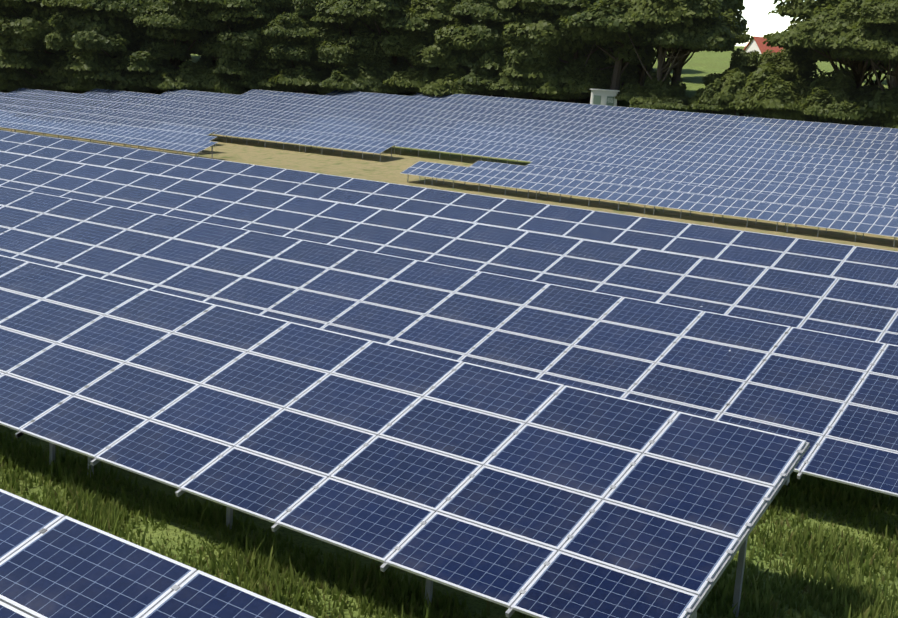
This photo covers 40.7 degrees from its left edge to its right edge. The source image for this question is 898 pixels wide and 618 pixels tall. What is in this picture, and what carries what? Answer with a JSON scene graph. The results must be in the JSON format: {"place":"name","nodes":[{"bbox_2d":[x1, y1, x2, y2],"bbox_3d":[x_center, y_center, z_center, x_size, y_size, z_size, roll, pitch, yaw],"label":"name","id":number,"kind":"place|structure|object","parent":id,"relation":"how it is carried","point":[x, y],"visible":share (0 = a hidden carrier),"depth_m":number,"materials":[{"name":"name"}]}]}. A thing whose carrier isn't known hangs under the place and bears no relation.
{"place":"outdoors","nodes":[
{"label":"outdoors","id":0,"kind":"place"},
{"bbox_2d":[0,431,897,617],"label":"grass","id":1,"kind":"structure","parent":0,"point":[852,593],"depth_m":15.97,"materials":[{"name":"green plant"}]},
{"bbox_2d":[0,46,897,617],"bbox_3d":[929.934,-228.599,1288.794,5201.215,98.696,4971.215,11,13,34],"label":"ground","id":2,"kind":"structure","parent":0,"point":[696,70],"depth_m":102.52,"materials":[{"name":"green plant"}]},
{"bbox_2d":[0,67,19,91],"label":"shrub","id":3,"kind":"object","parent":2,"relation":"on","point":[3,86],"visible":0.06,"depth_m":192.94,"materials":[{"name":"green plant"}]},
{"bbox_2d":[0,68,27,92],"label":"shrub","id":4,"kind":"object","parent":2,"relation":"on","point":[15,84],"visible":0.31,"depth_m":193.06,"materials":[{"name":"green plant"}]},
{"bbox_2d":[2,66,32,88],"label":"shrub","id":5,"kind":"object","parent":2,"relation":"on","point":[5,69],"visible":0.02,"depth_m":193.13,"materials":[{"name":"green plant"}]},
{"bbox_2d":[0,1,50,91],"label":"tree","id":6,"kind":"object","parent":2,"relation":"on","point":[6,12],"visible":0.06,"depth_m":190.30,"materials":[{"name":"green plant"}]},
{"bbox_2d":[0,64,70,91],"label":"shrub","id":7,"kind":"object","parent":2,"relation":"on","point":[10,73],"visible":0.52,"depth_m":191.77,"materials":[{"name":"green plant"}]},
{"bbox_2d":[0,0,94,91],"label":"tree","id":8,"kind":"object","parent":2,"relation":"on","point":[31,34],"visible":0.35,"depth_m":186.68,"materials":[{"name":"green plant"}]},
{"bbox_2d":[39,50,81,92],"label":"shrub","id":9,"kind":"object","parent":2,"relation":"on","point":[50,71],"visible":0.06,"depth_m":191.75,"materials":[{"name":"green plant"}]},
{"bbox_2d":[44,50,85,93],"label":"shrub","id":10,"kind":"object","parent":2,"relation":"on","point":[61,63],"visible":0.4,"depth_m":189.82,"materials":[{"name":"green plant"}]},
{"bbox_2d":[26,0,143,72],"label":"tree","id":11,"kind":"object","parent":2,"relation":"on","point":[57,38],"visible":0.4,"depth_m":184.44,"materials":[{"name":"green plant"}]},
{"bbox_2d":[57,79,116,93],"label":"shrub","id":12,"kind":"object","parent":2,"relation":"on","point":[84,86],"visible":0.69,"depth_m":188.24,"materials":[{"name":"green plant"}]},
{"bbox_2d":[65,56,127,90],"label":"shrub","id":13,"kind":"object","parent":2,"relation":"on","point":[110,73],"visible":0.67,"depth_m":185.30,"materials":[{"name":"green plant"}]},
{"bbox_2d":[0,105,216,140],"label":"solar table","id":14,"kind":"object","parent":2,"relation":"on","point":[165,127],"visible":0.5,"depth_m":156.18,"materials":[{"name":"glass"}]},
{"bbox_2d":[0,111,216,151],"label":"solar table","id":15,"kind":"object","parent":2,"relation":"on","point":[118,127],"visible":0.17,"depth_m":149.36,"materials":[{"name":"glass"}]},
{"bbox_2d":[0,115,217,158],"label":"solar table","id":16,"kind":"object","parent":2,"relation":"on","point":[177,144],"visible":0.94,"depth_m":141.38,"materials":[{"name":"glass"}]},
{"bbox_2d":[42,0,191,91],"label":"tree","id":17,"kind":"object","parent":2,"relation":"on","point":[144,57],"visible":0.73,"depth_m":183.42,"materials":[{"name":"green plant"}]},
{"bbox_2d":[108,47,137,91],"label":"shrub","id":18,"kind":"object","parent":2,"relation":"on","point":[119,56],"visible":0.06,"depth_m":189.01,"materials":[{"name":"green plant"}]},
{"bbox_2d":[100,31,173,64],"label":"tree","id":19,"kind":"object","parent":2,"relation":"on","point":[165,61],"visible":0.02,"depth_m":194.32,"materials":[{"name":"green plant"}]},
{"bbox_2d":[106,62,179,93],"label":"shrub","id":20,"kind":"object","parent":2,"relation":"on","point":[136,81],"visible":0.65,"depth_m":185.93,"materials":[{"name":"green plant"}]},
{"bbox_2d":[0,489,313,617],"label":"solar table","id":21,"kind":"object","parent":2,"relation":"on","point":[54,564],"visible":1,"depth_m":9.73,"materials":[{"name":"glass"}]},
{"bbox_2d":[116,0,236,69],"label":"tree","id":22,"kind":"object","parent":2,"relation":"on","point":[163,25],"visible":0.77,"depth_m":181.89,"materials":[{"name":"green plant"}]},
{"bbox_2d":[146,70,212,90],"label":"shrub","id":23,"kind":"object","parent":2,"relation":"on","point":[168,82],"visible":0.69,"depth_m":183.26,"materials":[{"name":"green plant"}]},
{"bbox_2d":[0,99,396,160],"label":"solar table","id":24,"kind":"object","parent":2,"relation":"on","point":[333,142],"visible":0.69,"depth_m":147.91,"materials":[{"name":"glass"}]},
{"bbox_2d":[182,40,215,63],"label":"tree","id":25,"kind":"object","parent":2,"relation":"on","point":[196,49],"depth_m":188.09,"materials":[{"name":"green plant"}]},
{"bbox_2d":[197,58,215,91],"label":"shrub","id":26,"kind":"object","parent":2,"relation":"on","point":[203,61],"visible":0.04,"depth_m":190.68,"materials":[{"name":"green plant"}]},
{"bbox_2d":[172,60,246,94],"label":"shrub","id":27,"kind":"object","parent":2,"relation":"on","point":[218,82],"visible":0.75,"depth_m":183.83,"materials":[{"name":"green plant"}]},
{"bbox_2d":[150,0,281,60],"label":"tree","id":28,"kind":"object","parent":2,"relation":"on","point":[184,7],"visible":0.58,"depth_m":179.85,"materials":[{"name":"green plant"}]},
{"bbox_2d":[196,62,249,88],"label":"shrub","id":29,"kind":"object","parent":2,"relation":"on","point":[210,66],"depth_m":188.00,"materials":[{"name":"green plant"}]},
{"bbox_2d":[201,3,292,58],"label":"tree","id":30,"kind":"object","parent":2,"relation":"on","point":[210,34],"visible":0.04,"depth_m":186.28,"materials":[{"name":"green plant"}]},
{"bbox_2d":[194,0,303,89],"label":"tree","id":31,"kind":"object","parent":2,"relation":"on","point":[238,48],"visible":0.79,"depth_m":179.53,"materials":[{"name":"green plant"}]},
{"bbox_2d":[235,55,274,90],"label":"shrub","id":32,"kind":"object","parent":2,"relation":"on","point":[258,74],"visible":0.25,"depth_m":182.85,"materials":[{"name":"green plant"}]},
{"bbox_2d":[229,75,292,91],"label":"shrub","id":33,"kind":"object","parent":2,"relation":"on","point":[247,82],"visible":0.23,"depth_m":182.28,"materials":[{"name":"green plant"}]},
{"bbox_2d":[256,72,310,91],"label":"shrub","id":34,"kind":"object","parent":2,"relation":"on","point":[264,80],"visible":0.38,"depth_m":181.09,"materials":[{"name":"green plant"}]},
{"bbox_2d":[269,65,326,93],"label":"shrub","id":35,"kind":"object","parent":2,"relation":"on","point":[304,78],"visible":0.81,"depth_m":177.50,"materials":[{"name":"green plant"}]},
{"bbox_2d":[254,0,344,92],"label":"tree","id":36,"kind":"object","parent":2,"relation":"on","point":[284,55],"visible":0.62,"depth_m":178.35,"materials":[{"name":"green plant"}]},
{"bbox_2d":[286,2,328,45],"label":"tree","id":37,"kind":"object","parent":2,"relation":"on","point":[301,17],"depth_m":182.25,"materials":[{"name":"green plant"}]},
{"bbox_2d":[317,88,347,93],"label":"shrub","id":38,"kind":"object","parent":2,"relation":"on","point":[327,90],"visible":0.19,"depth_m":178.34,"materials":[{"name":"green plant"}]},
{"bbox_2d":[327,63,357,76],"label":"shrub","id":39,"kind":"object","parent":2,"relation":"on","point":[344,65],"depth_m":179.61,"materials":[{"name":"green plant"}]},
{"bbox_2d":[301,23,385,47],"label":"tree","id":40,"kind":"object","parent":2,"relation":"on","point":[331,33],"visible":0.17,"depth_m":179.49,"materials":[{"name":"green plant"}]},
{"bbox_2d":[315,68,377,92],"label":"shrub","id":41,"kind":"object","parent":2,"relation":"on","point":[325,73],"visible":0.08,"depth_m":183.25,"materials":[{"name":"green plant"}]},
{"bbox_2d":[296,0,400,73],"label":"tree","id":42,"kind":"object","parent":2,"relation":"on","point":[352,48],"visible":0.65,"depth_m":177.29,"materials":[{"name":"green plant"}]},
{"bbox_2d":[319,65,385,90],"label":"shrub","id":43,"kind":"object","parent":2,"relation":"on","point":[338,79],"visible":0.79,"depth_m":175.76,"materials":[{"name":"green plant"}]},
{"bbox_2d":[339,60,404,93],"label":"shrub","id":44,"kind":"object","parent":2,"relation":"on","point":[363,67],"visible":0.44,"depth_m":177.37,"materials":[{"name":"green plant"}]},
{"bbox_2d":[321,0,439,94],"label":"tree","id":45,"kind":"object","parent":2,"relation":"on","point":[382,15],"visible":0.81,"depth_m":172.04,"materials":[{"name":"green plant"}]},
{"bbox_2d":[371,79,410,94],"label":"shrub","id":46,"kind":"object","parent":2,"relation":"on","point":[389,90],"visible":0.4,"depth_m":176.19,"materials":[{"name":"green plant"}]},
{"bbox_2d":[380,62,416,95],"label":"shrub","id":47,"kind":"object","parent":2,"relation":"on","point":[393,69],"visible":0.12,"depth_m":179.46,"materials":[{"name":"green plant"}]},
{"bbox_2d":[0,255,809,617],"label":"solar table","id":48,"kind":"object","parent":2,"relation":"on","point":[530,495],"visible":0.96,"depth_m":15.47,"materials":[{"name":"glass"}]},
{"bbox_2d":[383,67,427,94],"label":"shrub","id":49,"kind":"object","parent":2,"relation":"on","point":[409,79],"visible":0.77,"depth_m":173.49,"materials":[{"name":"green plant"}]},
{"bbox_2d":[365,0,486,69],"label":"tree","id":50,"kind":"object","parent":2,"relation":"on","point":[398,42],"visible":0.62,"depth_m":171.94,"materials":[{"name":"green plant"}]},
{"bbox_2d":[416,63,440,83],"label":"shrub","id":51,"kind":"object","parent":2,"relation":"on","point":[428,74],"visible":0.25,"depth_m":174.16,"materials":[{"name":"green plant"}]},
{"bbox_2d":[398,16,469,66],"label":"tree","id":52,"kind":"object","parent":2,"relation":"on","point":[422,37],"visible":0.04,"depth_m":175.20,"materials":[{"name":"green plant"}]},
{"bbox_2d":[0,186,897,496],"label":"solar table","id":53,"kind":"object","parent":2,"relation":"on","point":[832,398],"visible":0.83,"depth_m":22.93,"materials":[{"name":"glass"}]},
{"bbox_2d":[0,151,897,344],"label":"solar table","id":54,"kind":"object","parent":2,"relation":"on","point":[853,309],"visible":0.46,"depth_m":31.43,"materials":[{"name":"glass"}]},
{"bbox_2d":[0,130,897,286],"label":"solar table","id":55,"kind":"object","parent":2,"relation":"on","point":[851,262],"visible":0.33,"depth_m":39.49,"materials":[{"name":"glass"}]},
{"bbox_2d":[0,92,897,198],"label":"solar table","id":56,"kind":"object","parent":2,"relation":"on","point":[480,149],"visible":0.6,"depth_m":133.02,"materials":[{"name":"glass"}]},
{"bbox_2d":[418,64,484,95],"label":"shrub","id":57,"kind":"object","parent":2,"relation":"on","point":[443,81],"visible":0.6,"depth_m":171.09,"materials":[{"name":"green plant"}]},
{"bbox_2d":[9,88,897,187],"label":"solar table","id":58,"kind":"object","parent":2,"relation":"on","point":[816,173],"visible":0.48,"depth_m":137.53,"materials":[{"name":"glass"}]},
{"bbox_2d":[424,0,527,96],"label":"tree","id":59,"kind":"object","parent":2,"relation":"on","point":[485,14],"visible":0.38,"depth_m":168.50,"materials":[{"name":"green plant"}]},
{"bbox_2d":[454,65,497,95],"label":"shrub","id":60,"kind":"object","parent":2,"relation":"on","point":[477,76],"visible":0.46,"depth_m":169.87,"materials":[{"name":"green plant"}]},
{"bbox_2d":[83,88,897,175],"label":"solar table","id":61,"kind":"object","parent":2,"relation":"on","point":[829,164],"visible":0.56,"depth_m":140.70,"materials":[{"name":"glass"}]},
{"bbox_2d":[483,88,530,97],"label":"shrub","id":62,"kind":"object","parent":2,"relation":"on","point":[502,92],"visible":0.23,"depth_m":171.29,"materials":[{"name":"green plant"}]},
{"bbox_2d":[483,61,567,99],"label":"shrub","id":63,"kind":"object","parent":2,"relation":"on","point":[550,84],"visible":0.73,"depth_m":167.04,"materials":[{"name":"green plant"}]},
{"bbox_2d":[160,89,897,164],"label":"solar table","id":64,"kind":"object","parent":2,"relation":"on","point":[859,156],"visible":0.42,"depth_m":143.66,"materials":[{"name":"glass"}]},
{"bbox_2d":[483,7,608,99],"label":"tree","id":65,"kind":"object","parent":2,"relation":"on","point":[594,60],"visible":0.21,"depth_m":167.08,"materials":[{"name":"green plant"}]},
{"bbox_2d":[532,91,590,101],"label":"shrub","id":66,"kind":"object","parent":2,"relation":"on","point":[569,95],"visible":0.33,"depth_m":168.86,"materials":[{"name":"green plant"}]},
{"bbox_2d":[241,89,897,154],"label":"solar table","id":67,"kind":"object","parent":2,"relation":"on","point":[758,137],"visible":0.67,"depth_m":146.33,"materials":[{"name":"glass"}]},
{"bbox_2d":[494,0,657,102],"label":"tree","id":68,"kind":"object","parent":2,"relation":"on","point":[551,44],"visible":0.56,"depth_m":165.17,"materials":[{"name":"green plant"}]},
{"bbox_2d":[527,0,653,105],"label":"tree","id":69,"kind":"object","parent":2,"relation":"on","point":[587,11],"visible":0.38,"depth_m":160.53,"materials":[{"name":"green plant"}]},
{"bbox_2d":[560,53,621,103],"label":"shrub","id":70,"kind":"object","parent":2,"relation":"on","point":[597,80],"visible":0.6,"depth_m":167.72,"materials":[{"name":"green plant"}]},
{"bbox_2d":[590,88,619,105],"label":"transformer station","id":71,"kind":"object","parent":2,"relation":"on","point":[601,97],"visible":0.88,"depth_m":163.40,"materials":[{"name":"concrete"}]},
{"bbox_2d":[556,27,654,103],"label":"tree","id":72,"kind":"object","parent":2,"relation":"on","point":[570,56],"visible":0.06,"depth_m":169.87,"materials":[{"name":"green plant"}]},
{"bbox_2d":[326,90,897,144],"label":"solar table","id":73,"kind":"object","parent":2,"relation":"on","point":[827,134],"visible":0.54,"depth_m":148.81,"materials":[{"name":"glass"}]},
{"bbox_2d":[611,0,676,85],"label":"tree","id":74,"kind":"object","parent":2,"relation":"on","point":[642,74],"visible":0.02,"depth_m":171.24,"materials":[{"name":"green plant"}]},
{"bbox_2d":[401,161,897,246],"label":"solar table","id":75,"kind":"object","parent":2,"relation":"on","point":[846,221],"visible":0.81,"depth_m":106.31,"materials":[{"name":"glass"}]},
{"bbox_2d":[613,82,688,108],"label":"shrub","id":76,"kind":"object","parent":2,"relation":"on","point":[633,93],"visible":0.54,"depth_m":160.79,"materials":[{"name":"green plant"}]},
{"bbox_2d":[413,92,897,135],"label":"solar table","id":77,"kind":"object","parent":2,"relation":"on","point":[736,119],"visible":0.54,"depth_m":150.58,"materials":[{"name":"glass"}]},
{"bbox_2d":[629,95,692,110],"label":"shrub","id":78,"kind":"object","parent":2,"relation":"on","point":[673,103],"visible":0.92,"depth_m":157.75,"materials":[{"name":"green plant"}]},
{"bbox_2d":[644,69,688,102],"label":"shrub","id":79,"kind":"object","parent":2,"relation":"on","point":[679,87],"visible":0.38,"depth_m":161.52,"materials":[{"name":"green plant"}]},
{"bbox_2d":[653,48,679,73],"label":"tree","id":80,"kind":"object","parent":2,"relation":"on","point":[676,52],"depth_m":178.13,"materials":[{"name":"green plant"}]},
{"bbox_2d":[602,0,736,82],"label":"tree","id":81,"kind":"object","parent":2,"relation":"on","point":[674,35],"visible":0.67,"depth_m":155.34,"materials":[{"name":"green plant"}]},
{"bbox_2d":[592,0,753,110],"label":"tree","id":82,"kind":"object","parent":2,"relation":"on","point":[651,13],"visible":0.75,"depth_m":155.66,"materials":[{"name":"green plant"}]},
{"bbox_2d":[470,161,897,218],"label":"solar table","id":83,"kind":"object","parent":2,"relation":"on","point":[783,200],"visible":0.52,"depth_m":110.43,"materials":[{"name":"glass"}]},
{"bbox_2d":[688,78,731,113],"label":"shrub","id":84,"kind":"object","parent":2,"relation":"on","point":[706,101],"visible":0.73,"depth_m":153.00,"materials":[{"name":"green plant"}]},
{"bbox_2d":[670,0,749,85],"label":"tree","id":85,"kind":"object","parent":2,"relation":"on","point":[742,28],"visible":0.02,"depth_m":187.76,"materials":[{"name":"green plant"}]},
{"bbox_2d":[687,88,733,113],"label":"shrub","id":86,"kind":"object","parent":2,"relation":"on","point":[699,90],"visible":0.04,"depth_m":159.05,"materials":[{"name":"green plant"}]},
{"bbox_2d":[527,159,897,208],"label":"solar table","id":87,"kind":"object","parent":2,"relation":"on","point":[859,199],"visible":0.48,"depth_m":113.70,"materials":[{"name":"glass"}]},
{"bbox_2d":[712,67,762,116],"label":"shrub","id":88,"kind":"object","parent":2,"relation":"on","point":[732,85],"visible":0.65,"depth_m":151.61,"materials":[{"name":"green plant"}]},
{"bbox_2d":[702,48,787,115],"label":"bush","id":89,"kind":"object","parent":2,"relation":"on","point":[744,62],"visible":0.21,"depth_m":157.90,"materials":[{"name":"green plant"}]},
{"bbox_2d":[731,109,761,116],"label":"shrub","id":90,"kind":"object","parent":2,"relation":"on","point":[745,112],"visible":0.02,"depth_m":154.23,"materials":[{"name":"green plant"}]},
{"bbox_2d":[743,36,784,53],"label":"house","id":91,"kind":"structure","parent":2,"relation":"on","point":[758,45],"depth_m":288.31,"materials":[{"name":"tile"}]},
{"bbox_2d":[735,62,801,117],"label":"shrub","id":92,"kind":"object","parent":2,"relation":"on","point":[767,76],"visible":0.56,"depth_m":149.54,"materials":[{"name":"green plant"}]},
{"bbox_2d":[756,49,806,80],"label":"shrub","id":93,"kind":"object","parent":2,"relation":"on","point":[767,57],"visible":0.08,"depth_m":157.34,"materials":[{"name":"green plant"}]},
{"bbox_2d":[754,81,813,120],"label":"shrub","id":94,"kind":"object","parent":2,"relation":"on","point":[789,114],"visible":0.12,"depth_m":147.95,"materials":[{"name":"green plant"}]},
{"bbox_2d":[756,47,820,85],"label":"tree","id":95,"kind":"object","parent":2,"relation":"on","point":[805,65],"visible":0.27,"depth_m":157.28,"materials":[{"name":"green plant"}]},
{"bbox_2d":[757,85,824,122],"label":"shrub","id":96,"kind":"object","parent":2,"relation":"on","point":[781,101],"visible":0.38,"depth_m":146.12,"materials":[{"name":"green plant"}]},
{"bbox_2d":[797,76,836,122],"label":"shrub","id":97,"kind":"object","parent":2,"relation":"on","point":[817,107],"visible":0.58,"depth_m":145.31,"materials":[{"name":"green plant"}]},
{"bbox_2d":[792,66,856,122],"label":"shrub","id":98,"kind":"object","parent":2,"relation":"on","point":[844,88],"visible":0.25,"depth_m":147.62,"materials":[{"name":"green plant"}]},
{"bbox_2d":[763,0,897,124],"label":"tree","id":99,"kind":"object","parent":2,"relation":"on","point":[819,26],"visible":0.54,"depth_m":146.05,"materials":[{"name":"green plant"}]},
{"bbox_2d":[790,48,871,124],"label":"tree","id":100,"kind":"object","parent":2,"relation":"on","point":[815,55],"visible":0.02,"depth_m":154.46,"materials":[{"name":"green plant"}]},
{"bbox_2d":[810,100,864,123],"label":"shrub","id":101,"kind":"object","parent":2,"relation":"on","point":[841,112],"visible":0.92,"depth_m":143.89,"materials":[{"name":"green plant"}]},
{"bbox_2d":[804,78,884,125],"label":"shrub","id":102,"kind":"object","parent":2,"relation":"on","point":[829,84],"visible":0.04,"depth_m":147.08,"materials":[{"name":"green plant"}]},
{"bbox_2d":[830,0,897,90],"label":"tree","id":103,"kind":"object","parent":2,"relation":"on","point":[878,47],"visible":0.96,"depth_m":138.24,"materials":[{"name":"green plant"}]},
{"bbox_2d":[833,85,897,126],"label":"shrub","id":104,"kind":"object","parent":2,"relation":"on","point":[876,103],"visible":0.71,"depth_m":142.35,"materials":[{"name":"green plant"}]},
{"bbox_2d":[846,63,895,86],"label":"tree","id":105,"kind":"object","parent":2,"relation":"on","point":[879,74],"visible":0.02,"depth_m":158.88,"materials":[{"name":"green plant"}]},
{"bbox_2d":[864,111,897,122],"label":"shrub","id":106,"kind":"object","parent":2,"relation":"on","point":[888,117],"visible":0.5,"depth_m":142.41,"materials":[{"name":"green plant"}]},
{"bbox_2d":[879,121,897,128],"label":"shrub","id":107,"kind":"object","parent":2,"relation":"on","point":[893,124],"visible":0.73,"depth_m":141.51,"materials":[{"name":"green plant"}]},
{"bbox_2d":[735,0,803,45],"label":"sky","id":108,"kind":"structure","parent":0,"point":[759,22],"materials":[{"name":"white"}]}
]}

